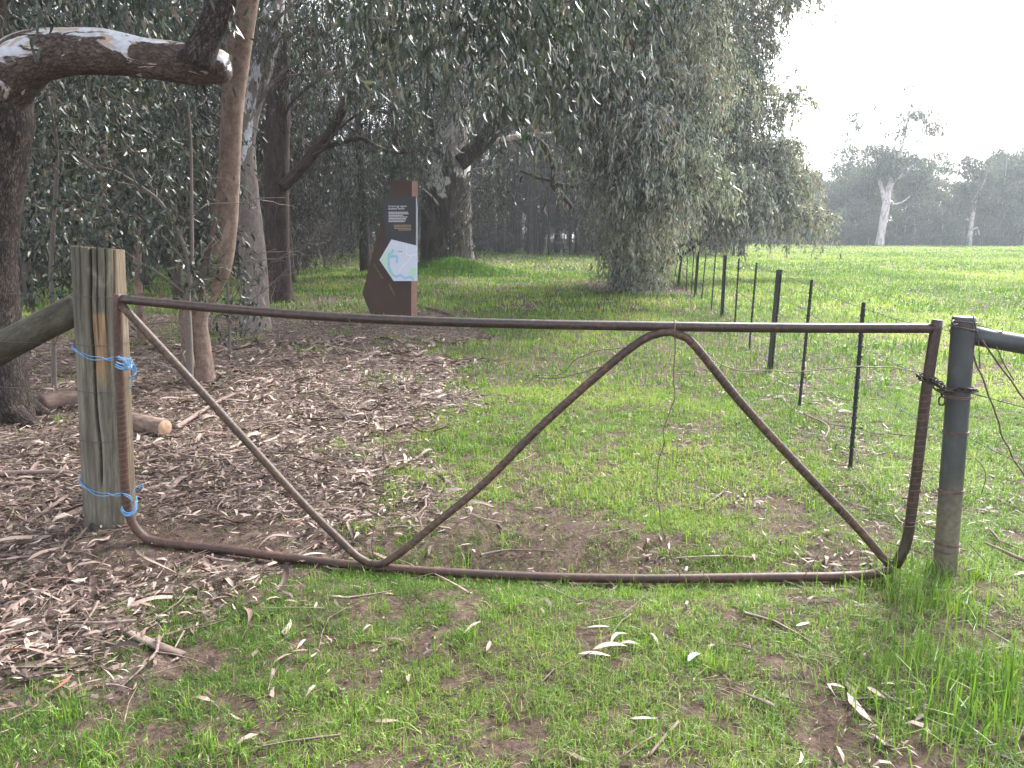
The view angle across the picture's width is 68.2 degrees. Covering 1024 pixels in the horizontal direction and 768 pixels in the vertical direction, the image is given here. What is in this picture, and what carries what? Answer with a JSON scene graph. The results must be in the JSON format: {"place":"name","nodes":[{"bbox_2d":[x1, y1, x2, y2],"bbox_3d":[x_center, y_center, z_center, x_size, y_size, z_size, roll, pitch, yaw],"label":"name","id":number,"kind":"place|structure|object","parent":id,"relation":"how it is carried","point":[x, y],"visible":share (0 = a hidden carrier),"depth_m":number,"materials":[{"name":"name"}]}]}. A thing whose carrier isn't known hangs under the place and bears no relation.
{"place":"outdoors","nodes":[
{"label":"outdoors","id":0,"kind":"place"},
{"bbox_2d":[346,2,472,180],"bbox_3d":[-5.882,-15.859,37.253,7.353,19.964,6.693,5,12,22],"label":"forest tree","id":1,"kind":"object","parent":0,"point":[396,136],"visible":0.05,"depth_m":37.89,"materials":[{"name":"green plant"}]},
{"bbox_2d":[0,239,1023,767],"bbox_3d":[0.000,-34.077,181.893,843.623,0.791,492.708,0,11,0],"label":"ground","id":2,"kind":"structure","parent":0,"point":[828,735],"depth_m":3.80,"materials":[{"name":"soil"}]},
{"bbox_2d":[0,469,80,476],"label":"fallen branch","id":3,"kind":"object","parent":2,"relation":"on","point":[34,472],"visible":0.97,"depth_m":5.08,"materials":[{"name":"wood"}]},
{"bbox_2d":[35,390,77,411],"bbox_3d":[-4.280,0.158,7.197,0.431,0.197,0.234,-10,15,-41],"label":"fallen log","id":4,"kind":"object","parent":2,"relation":"on","point":[55,399],"visible":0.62,"depth_m":7.12,"materials":[{"name":"wood"}]},
{"bbox_2d":[0,293,133,442],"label":"wire fence","id":5,"kind":"object","parent":2,"relation":"on","point":[66,390],"visible":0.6,"depth_m":3.99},
{"bbox_2d":[7,0,127,306],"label":"forest tree","id":6,"kind":"object","parent":2,"relation":"on","point":[25,268],"visible":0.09,"depth_m":17.07,"materials":[{"name":"green plant"}]},
{"bbox_2d":[9,0,126,285],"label":"forest tree","id":7,"kind":"object","parent":2,"relation":"on","point":[46,260],"visible":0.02,"depth_m":24.25,"materials":[{"name":"brown plant"}]},
{"bbox_2d":[0,246,135,529],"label":"timber post","id":8,"kind":"object","parent":2,"relation":"on","point":[97,272],"visible":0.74,"depth_m":3.99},
{"bbox_2d":[71,343,136,388],"bbox_3d":[-2.117,-0.100,3.895,0.546,0.214,0.159,10,15,42],"label":"baling twine","id":9,"kind":"object","parent":8,"relation":"attached to","point":[131,363],"visible":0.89,"depth_m":3.77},
{"bbox_2d":[79,476,142,516],"bbox_3d":[-2.149,0.580,4.046,0.520,0.144,0.171,8,14,37],"label":"baling twine","id":10,"kind":"object","parent":8,"relation":"attached to","point":[131,513],"visible":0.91,"depth_m":3.92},
{"bbox_2d":[23,3,125,280],"bbox_3d":[-16.011,-8.936,26.396,5.164,10.588,4.791,-11,15,-44],"label":"forest tree","id":11,"kind":"object","parent":2,"relation":"on","point":[69,164],"visible":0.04,"depth_m":26.68,"materials":[{"name":"green plant"}]},
{"bbox_2d":[14,24,151,294],"bbox_3d":[-12.952,-11.719,17.093,7.501,19.570,6.300,-2,11,-10],"label":"forest tree","id":12,"kind":"object","parent":2,"relation":"on","point":[20,276],"visible":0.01,"depth_m":19.81,"materials":[{"name":"green plant"}]},
{"bbox_2d":[5,0,185,327],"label":"sapling","id":13,"kind":"object","parent":2,"relation":"on","point":[88,79],"visible":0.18,"depth_m":11.98,"materials":[{"name":"green plant"}]},
{"bbox_2d":[46,146,157,256],"bbox_3d":[-15.692,-7.330,29.719,4.375,6.181,4.585,-7,13,-33],"label":"understorey shrub","id":14,"kind":"object","parent":2,"relation":"on","point":[90,215],"visible":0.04,"depth_m":29.54,"materials":[{"name":"green plant"}]},
{"bbox_2d":[18,76,187,388],"bbox_3d":[-4.589,-1.648,7.859,2.408,3.525,2.252,-8,14,-35],"label":"sapling","id":15,"kind":"object","parent":2,"relation":"on","point":[54,139],"visible":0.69,"depth_m":7.72,"materials":[{"name":"green plant"}]},
{"bbox_2d":[8,0,201,244],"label":"forest tree","id":16,"kind":"object","parent":2,"relation":"on","point":[54,3],"visible":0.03,"depth_m":19.80,"materials":[{"name":"green plant"}]},
{"bbox_2d":[12,1,219,288],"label":"forest tree","id":17,"kind":"object","parent":2,"relation":"on","point":[146,281],"visible":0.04,"depth_m":22.82,"materials":[{"name":"green plant"}]},
{"bbox_2d":[33,0,218,278],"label":"forest tree","id":18,"kind":"object","parent":2,"relation":"on","point":[130,249],"visible":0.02,"depth_m":27.91,"materials":[{"name":"green plant"}]},
{"bbox_2d":[0,0,290,428],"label":"gum tree","id":19,"kind":"object","parent":2,"relation":"on","point":[35,61],"visible":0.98,"depth_m":5.97,"materials":[{"name":"brown plant"}]},
{"bbox_2d":[79,84,218,277],"bbox_3d":[-12.971,-7.583,27.927,5.453,7.351,5.203,-8,14,-37],"label":"understorey shrub","id":20,"kind":"object","parent":2,"relation":"on","point":[168,260],"visible":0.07,"depth_m":28.22,"materials":[{"name":"green plant"}]},
{"bbox_2d":[34,0,264,299],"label":"forest tree","id":21,"kind":"object","parent":2,"relation":"on","point":[177,276],"visible":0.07,"depth_m":18.39,"materials":[{"name":"green plant"}]},
{"bbox_2d":[32,0,267,342],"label":"sapling","id":22,"kind":"object","parent":2,"relation":"on","point":[139,312],"visible":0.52,"depth_m":10.56,"materials":[{"name":"green plant"}]},
{"bbox_2d":[132,412,172,435],"bbox_3d":[-3.198,0.309,6.313,0.871,0.167,0.155,5,12,26],"label":"fallen log","id":23,"kind":"object","parent":2,"relation":"on","point":[142,423],"visible":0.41,"depth_m":6.14,"materials":[{"name":"wood"}]},
{"bbox_2d":[118,625,186,656],"bbox_3d":[-1.473,1.026,3.039,0.462,0.027,0.055,7,13,31],"label":"bark slab","id":24,"kind":"object","parent":2,"relation":"on","point":[163,647],"depth_m":3.00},
{"bbox_2d":[21,5,295,390],"bbox_3d":[-4.077,-1.834,8.060,3.504,3.812,2.016,0,11,0],"label":"sapling","id":25,"kind":"object","parent":2,"relation":"on","point":[190,261],"visible":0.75,"depth_m":7.89,"materials":[{"name":"green plant"}]},
{"bbox_2d":[121,180,208,271],"bbox_3d":[-15.672,-7.140,33.643,4.701,6.424,4.582,0,11,2],"label":"understorey shrub","id":26,"kind":"object","parent":2,"relation":"on","point":[162,246],"visible":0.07,"depth_m":33.84,"materials":[{"name":"green plant"}]},
{"bbox_2d":[141,438,254,459],"bbox_3d":[-2.439,0.497,5.660,1.137,0.031,0.224,5,12,22],"label":"fallen stick","id":27,"kind":"object","parent":2,"relation":"on","point":[168,450],"visible":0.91,"depth_m":5.53,"materials":[{"name":"wood"}]},
{"bbox_2d":[109,2,296,270],"bbox_3d":[-8.196,-7.787,20.032,5.257,10.779,4.878,-10,15,-42],"label":"forest tree","id":28,"kind":"object","parent":2,"relation":"on","point":[217,157],"visible":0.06,"depth_m":20.54,"materials":[{"name":"green plant"}]},
{"bbox_2d":[174,388,267,429],"bbox_3d":[-2.773,0.199,7.094,0.243,0.055,1.660,2,11,8],"label":"fallen stick","id":29,"kind":"object","parent":2,"relation":"on","point":[187,420],"visible":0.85,"depth_m":6.76,"materials":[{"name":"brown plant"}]},
{"bbox_2d":[136,141,322,359],"bbox_3d":[-3.643,-1.719,10.093,2.130,2.805,2.023,0,11,0],"label":"sapling","id":30,"kind":"object","parent":2,"relation":"on","point":[229,301],"visible":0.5,"depth_m":10.16,"materials":[{"name":"green plant"}]},
{"bbox_2d":[179,0,342,260],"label":"forest tree","id":31,"kind":"object","parent":2,"relation":"on","point":[296,124],"visible":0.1,"depth_m":22.59,"materials":[{"name":"green plant"}]},
{"bbox_2d":[38,0,487,331],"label":"gum tree","id":32,"kind":"object","parent":2,"relation":"on","point":[266,45],"visible":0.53,"depth_m":12.40,"materials":[{"name":"green plant"}]},
{"bbox_2d":[218,103,358,269],"bbox_3d":[-7.797,-6.317,25.358,4.330,5.837,4.132,8,13,34],"label":"understorey shrub","id":33,"kind":"object","parent":2,"relation":"on","point":[297,201],"visible":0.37,"depth_m":25.25,"materials":[{"name":"green plant"}]},
{"bbox_2d":[201,0,390,283],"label":"forest tree","id":34,"kind":"object","parent":2,"relation":"on","point":[327,109],"visible":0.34,"depth_m":25.81,"materials":[{"name":"green plant"}]},
{"bbox_2d":[258,177,341,265],"bbox_3d":[-10.825,-7.872,38.630,4.118,5.628,4.014,4,12,22],"label":"understorey shrub","id":35,"kind":"object","parent":2,"relation":"on","point":[313,226],"visible":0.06,"depth_m":38.51,"materials":[{"name":"green plant"}]},
{"bbox_2d":[259,185,342,275],"bbox_3d":[-8.770,-5.987,30.519,3.382,4.742,3.470,-8,14,-36],"label":"understorey shrub","id":36,"kind":"object","parent":2,"relation":"on","point":[318,242],"visible":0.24,"depth_m":30.49,"materials":[{"name":"green plant"}]},
{"bbox_2d":[257,1,358,267],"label":"forest tree","id":37,"kind":"object","parent":2,"relation":"on","point":[310,168],"visible":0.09,"depth_m":34.35,"materials":[{"name":"green plant"}]},
{"bbox_2d":[179,0,459,303],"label":"gum tree","id":38,"kind":"object","parent":2,"relation":"on","point":[280,179],"visible":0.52,"depth_m":17.42,"materials":[{"name":"green plant"}]},
{"bbox_2d":[292,165,347,258],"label":"understorey shrub","id":39,"kind":"object","parent":2,"relation":"on","point":[327,203],"visible":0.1,"depth_m":54.22,"materials":[{"name":"green plant"}]},
{"bbox_2d":[293,192,355,268],"bbox_3d":[-9.081,-7.060,36.655,3.101,4.348,3.182,-2,11,-10],"label":"understorey shrub","id":40,"kind":"object","parent":2,"relation":"on","point":[326,251],"visible":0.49,"depth_m":36.53,"materials":[{"name":"green plant"}]},
{"bbox_2d":[292,27,363,253],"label":"forest tree","id":41,"kind":"object","parent":2,"relation":"on","point":[304,185],"visible":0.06,"depth_m":45.99,"materials":[{"name":"green plant"}]},
{"bbox_2d":[302,75,371,258],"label":"forest tree","id":42,"kind":"object","parent":2,"relation":"on","point":[341,230],"visible":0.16,"depth_m":53.29,"materials":[{"name":"brown plant"}]},
{"bbox_2d":[290,0,407,271],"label":"forest tree","id":43,"kind":"object","parent":2,"relation":"on","point":[364,261],"visible":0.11,"depth_m":33.04,"materials":[{"name":"green plant"}]},
{"bbox_2d":[330,65,417,257],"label":"forest tree","id":44,"kind":"object","parent":2,"relation":"on","point":[348,181],"visible":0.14,"depth_m":48.09,"materials":[{"name":"green plant"}]},
{"bbox_2d":[362,180,417,315],"bbox_3d":[-2.419,-2.655,15.195,1.395,2.788,0.318,5,12,24],"label":"information sign","id":45,"kind":"object","parent":2,"relation":"on","point":[390,286],"visible":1,"depth_m":15.03,"materials":[{"name":"metal"}]},
{"bbox_2d":[166,0,702,383],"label":"gum tree","id":46,"kind":"object","parent":2,"relation":"on","point":[230,139],"visible":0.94,"depth_m":6.88,"materials":[{"name":"green plant"}]},
{"bbox_2d":[378,0,498,231],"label":"forest tree","id":47,"kind":"object","parent":2,"relation":"on","point":[424,124],"visible":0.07,"depth_m":35.88,"materials":[{"name":"green plant"}]},
{"bbox_2d":[291,0,590,276],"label":"gum tree","id":48,"kind":"object","parent":2,"relation":"on","point":[447,223],"visible":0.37,"depth_m":30.72,"materials":[{"name":"green plant"}]},
{"bbox_2d":[397,7,529,243],"bbox_3d":[-2.414,-17.116,39.003,7.282,21.722,8.000,9,14,39],"label":"forest tree","id":49,"kind":"object","parent":2,"relation":"on","point":[498,147],"visible":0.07,"depth_m":39.37,"materials":[{"name":"green plant"}]},
{"bbox_2d":[471,110,505,245],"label":"forest tree","id":50,"kind":"object","parent":2,"relation":"on","point":[491,195],"visible":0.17,"depth_m":57.73,"materials":[{"name":"green plant"}]},
{"bbox_2d":[472,192,525,251],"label":"understorey shrub","id":51,"kind":"object","parent":2,"relation":"on","point":[493,242],"visible":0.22,"depth_m":68.63,"materials":[{"name":"green plant"}]},
{"bbox_2d":[476,69,534,252],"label":"forest tree","id":52,"kind":"object","parent":2,"relation":"on","point":[501,201],"visible":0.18,"depth_m":62.73,"materials":[{"name":"green plant"}]},
{"bbox_2d":[486,206,529,253],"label":"understorey shrub","id":53,"kind":"object","parent":2,"relation":"on","point":[504,235],"visible":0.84,"depth_m":60.82,"materials":[{"name":"green plant"}]},
{"bbox_2d":[478,52,539,252],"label":"forest tree","id":54,"kind":"object","parent":2,"relation":"on","point":[509,226],"visible":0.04,"depth_m":68.03,"materials":[{"name":"green plant"}]},
{"bbox_2d":[0,245,1023,767],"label":"grass","id":55,"kind":"structure","parent":2,"relation":"on","point":[438,267],"depth_m":3.37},
{"bbox_2d":[0,271,1023,767],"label":"leaf litter","id":56,"kind":"object","parent":2,"relation":"on","point":[60,497],"visible":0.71,"depth_m":4.77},
{"bbox_2d":[0,307,1023,767],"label":"twigs","id":57,"kind":"object","parent":2,"relation":"on","point":[184,569],"visible":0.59,"depth_m":4.99,"materials":[{"name":"wood"}]},
{"bbox_2d":[112,294,942,582],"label":"pipe gate","id":58,"kind":"structure","parent":2,"relation":"on","point":[659,329],"depth_m":3.63,"materials":[{"name":"metal"}]},
{"bbox_2d":[348,319,384,561],"bbox_3d":[-0.700,0.298,3.710,0.164,1.242,0.022,1,11,5],"label":"loose wire","id":59,"kind":"object","parent":58,"relation":"hanging from","point":[383,438],"visible":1,"depth_m":3.70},
{"bbox_2d":[656,329,680,576],"bbox_3d":[0.756,0.344,3.576,0.134,1.214,0.022,1,11,5],"label":"loose wire","id":60,"kind":"object","parent":58,"relation":"hanging from","point":[662,450],"visible":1,"depth_m":3.58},
{"bbox_2d":[710,357,922,373],"bbox_3d":[1.323,-0.134,3.459,1.077,0.167,0.015,1,11,5],"label":"loose wire","id":61,"kind":"object","parent":58,"relation":"attached to","point":[815,370],"visible":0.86,"depth_m":3.46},
{"bbox_2d":[505,182,554,251],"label":"tree","id":62,"kind":"object","parent":2,"relation":"on","point":[520,227],"visible":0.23,"depth_m":72.27,"materials":[{"name":"green plant"}]},
{"bbox_2d":[508,75,555,254],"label":"forest tree","id":63,"kind":"object","parent":2,"relation":"on","point":[530,247],"visible":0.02,"depth_m":61.17,"materials":[{"name":"grey plant"}]},
{"bbox_2d":[491,41,575,253],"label":"forest tree","id":64,"kind":"object","parent":2,"relation":"on","point":[534,167],"visible":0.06,"depth_m":62.60,"materials":[{"name":"green plant"}]},
{"bbox_2d":[508,126,564,242],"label":"forest tree","id":65,"kind":"object","parent":2,"relation":"on","point":[542,202],"visible":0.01,"depth_m":68.08,"materials":[{"name":"green plant"}]},
{"bbox_2d":[487,128,586,241],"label":"tree","id":66,"kind":"object","parent":2,"relation":"on","point":[523,175],"visible":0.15,"depth_m":66.52,"materials":[{"name":"green plant"}]},
{"bbox_2d":[518,209,559,251],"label":"tree","id":67,"kind":"object","parent":2,"relation":"on","point":[541,220],"visible":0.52,"depth_m":65.31,"materials":[{"name":"green plant"}]},
{"bbox_2d":[510,108,581,254],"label":"forest tree","id":68,"kind":"object","parent":2,"relation":"on","point":[544,189],"visible":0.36,"depth_m":61.03,"materials":[{"name":"green plant"}]},
{"bbox_2d":[545,212,575,253],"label":"understorey shrub","id":69,"kind":"object","parent":2,"relation":"on","point":[555,242],"visible":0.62,"depth_m":67.41,"materials":[{"name":"green plant"}]},
{"bbox_2d":[534,116,604,256],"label":"forest tree","id":70,"kind":"object","parent":2,"relation":"on","point":[578,227],"visible":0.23,"depth_m":59.03,"materials":[{"name":"green plant"}]},
{"bbox_2d":[454,0,765,295],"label":"weeping gum","id":71,"kind":"object","parent":2,"relation":"on","point":[644,165],"visible":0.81,"depth_m":16.76,"materials":[{"name":"green plant"}]},
{"bbox_2d":[702,221,752,255],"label":"understorey shrub","id":72,"kind":"object","parent":2,"relation":"on","point":[730,247],"visible":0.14,"depth_m":65.76,"materials":[{"name":"green plant"}]},
{"bbox_2d":[652,0,846,271],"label":"weeping gum","id":73,"kind":"object","parent":2,"relation":"on","point":[781,181],"visible":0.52,"depth_m":27.61,"materials":[{"name":"green plant"}]},
{"bbox_2d":[774,157,827,224],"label":"paddock tree","id":74,"kind":"object","parent":2,"relation":"on","point":[815,202],"visible":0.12,"depth_m":133.71,"materials":[{"name":"green plant"}]},
{"bbox_2d":[668,249,949,544],"bbox_3d":[5.974,-4.574,28.747,0.548,1.314,51.793,2,11,8],"label":"paddock fence","id":75,"kind":"object","parent":2,"relation":"on","point":[776,300],"visible":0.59,"depth_m":7.65,"materials":[{"name":"black metal"}]},
{"bbox_2d":[800,219,852,244],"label":"paddock shrub","id":76,"kind":"object","parent":2,"relation":"on","point":[843,226],"visible":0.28,"depth_m":128.29,"materials":[{"name":"green plant"}]},
{"bbox_2d":[822,162,865,212],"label":"paddock tree","id":77,"kind":"object","parent":2,"relation":"on","point":[830,184],"visible":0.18,"depth_m":146.00,"materials":[{"name":"green plant"}]},
{"bbox_2d":[829,173,864,212],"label":"paddock tree","id":78,"kind":"object","parent":2,"relation":"on","point":[844,188],"visible":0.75,"depth_m":136.96,"materials":[{"name":"green plant"}]},
{"bbox_2d":[823,139,883,209],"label":"paddock tree","id":79,"kind":"object","parent":2,"relation":"on","point":[850,151],"visible":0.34,"depth_m":148.14,"materials":[{"name":"green plant"}]},
{"bbox_2d":[831,204,877,244],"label":"paddock shrub","id":80,"kind":"object","parent":2,"relation":"on","point":[861,211],"visible":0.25,"depth_m":130.77,"materials":[{"name":"green plant"}]},
{"bbox_2d":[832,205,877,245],"bbox_3d":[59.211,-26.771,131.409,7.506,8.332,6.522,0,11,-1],"label":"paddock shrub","id":81,"kind":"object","parent":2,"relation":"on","point":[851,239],"visible":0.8,"depth_m":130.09,"materials":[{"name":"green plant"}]},
{"bbox_2d":[841,155,900,243],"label":"paddock tree","id":82,"kind":"object","parent":2,"relation":"on","point":[857,200],"visible":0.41,"depth_m":134.18,"materials":[{"name":"green plant"}]},
{"bbox_2d":[855,214,889,244],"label":"paddock shrub","id":83,"kind":"object","parent":2,"relation":"on","point":[868,238],"visible":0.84,"depth_m":128.24,"materials":[{"name":"green plant"}]},
{"bbox_2d":[851,141,919,209],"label":"paddock tree","id":84,"kind":"object","parent":2,"relation":"on","point":[876,200],"visible":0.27,"depth_m":133.72,"materials":[{"name":"green plant"}]},
{"bbox_2d":[838,83,948,245],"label":"tall gum","id":85,"kind":"object","parent":2,"relation":"on","point":[890,167],"visible":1,"depth_m":123.63,"materials":[{"name":"green plant"}]},
{"bbox_2d":[885,214,915,244],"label":"paddock shrub","id":86,"kind":"object","parent":2,"relation":"on","point":[891,231],"visible":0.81,"depth_m":130.42,"materials":[{"name":"green plant"}]},
{"bbox_2d":[886,210,922,244],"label":"paddock shrub","id":87,"kind":"object","parent":2,"relation":"on","point":[904,227],"visible":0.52,"depth_m":131.38,"materials":[{"name":"green plant"}]},
{"bbox_2d":[897,215,934,245],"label":"paddock shrub","id":88,"kind":"object","parent":2,"relation":"on","point":[915,238],"visible":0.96,"depth_m":128.87,"materials":[{"name":"green plant"}]},
{"bbox_2d":[897,146,953,207],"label":"paddock tree","id":89,"kind":"object","parent":2,"relation":"on","point":[923,184],"visible":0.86,"depth_m":133.50,"materials":[{"name":"green plant"}]},
{"bbox_2d":[905,203,954,244],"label":"paddock shrub","id":90,"kind":"object","parent":2,"relation":"on","point":[936,222],"visible":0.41,"depth_m":130.69,"materials":[{"name":"green plant"}]},
{"bbox_2d":[924,206,960,245],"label":"paddock shrub","id":91,"kind":"object","parent":2,"relation":"on","point":[949,211],"visible":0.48,"depth_m":128.68,"materials":[{"name":"green plant"}]},
{"bbox_2d":[920,208,966,245],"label":"paddock shrub","id":92,"kind":"object","parent":2,"relation":"on","point":[948,232],"visible":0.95,"depth_m":128.23,"materials":[{"name":"green plant"}]},
{"bbox_2d":[929,191,958,225],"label":"paddock tree","id":93,"kind":"object","parent":2,"relation":"on","point":[943,201],"visible":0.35,"depth_m":133.57,"materials":[{"name":"green plant"}]},
{"bbox_2d":[951,211,986,245],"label":"paddock shrub","id":94,"kind":"object","parent":2,"relation":"on","point":[963,241],"visible":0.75,"depth_m":128.81,"materials":[{"name":"green plant"}]},
{"bbox_2d":[940,153,1000,245],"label":"tall gum","id":95,"kind":"object","parent":2,"relation":"on","point":[978,174],"visible":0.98,"depth_m":126.53,"materials":[{"name":"green plant"}]},
{"bbox_2d":[933,315,1023,574],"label":"steel post","id":96,"kind":"object","parent":2,"relation":"on","point":[966,334],"visible":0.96,"depth_m":3.51,"materials":[{"name":"metal"}]},
{"bbox_2d":[916,373,978,405],"bbox_3d":[1.982,0.015,3.495,0.340,0.155,0.178,-3,11,-13],"label":"gate chain","id":97,"kind":"object","parent":96,"relation":"attached to","point":[940,389],"visible":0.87,"depth_m":3.44,"materials":[{"name":"metal"}]},
{"bbox_2d":[974,355,1023,475],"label":"loose wire","id":98,"kind":"object","parent":96,"relation":"attached to","point":[998,421],"visible":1,"depth_m":3.51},
{"bbox_2d":[965,215,1001,245],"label":"paddock shrub","id":99,"kind":"object","parent":2,"relation":"on","point":[991,232],"visible":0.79,"depth_m":128.25,"materials":[{"name":"green plant"}]},
{"bbox_2d":[973,153,1023,222],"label":"paddock tree","id":100,"kind":"object","parent":2,"relation":"on","point":[979,210],"visible":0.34,"depth_m":135.06,"materials":[{"name":"green plant"}]},
{"bbox_2d":[981,160,1023,229],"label":"paddock tree","id":101,"kind":"object","parent":2,"relation":"on","point":[1011,188],"visible":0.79,"depth_m":130.74,"materials":[{"name":"green plant"}]},
{"bbox_2d":[986,212,1023,245],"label":"paddock shrub","id":102,"kind":"object","parent":2,"relation":"on","point":[1010,239],"visible":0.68,"depth_m":129.35,"materials":[{"name":"green plant"}]},
{"bbox_2d":[986,151,1023,217],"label":"paddock tree","id":103,"kind":"object","parent":2,"relation":"on","point":[1022,174],"visible":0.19,"depth_m":136.73,"materials":[{"name":"green plant"}]},
{"bbox_2d":[1001,218,1023,244],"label":"paddock shrub","id":104,"kind":"object","parent":2,"relation":"on","point":[1015,228],"visible":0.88,"depth_m":128.71,"materials":[{"name":"green plant"}]},
{"bbox_2d":[46,0,1023,238],"label":"sky","id":105,"kind":"structure","parent":0,"point":[963,59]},
{"bbox_2d":[677,243,1023,640],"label":"paddock grass","id":106,"kind":"structure","parent":0,"point":[929,254],"depth_m":14.52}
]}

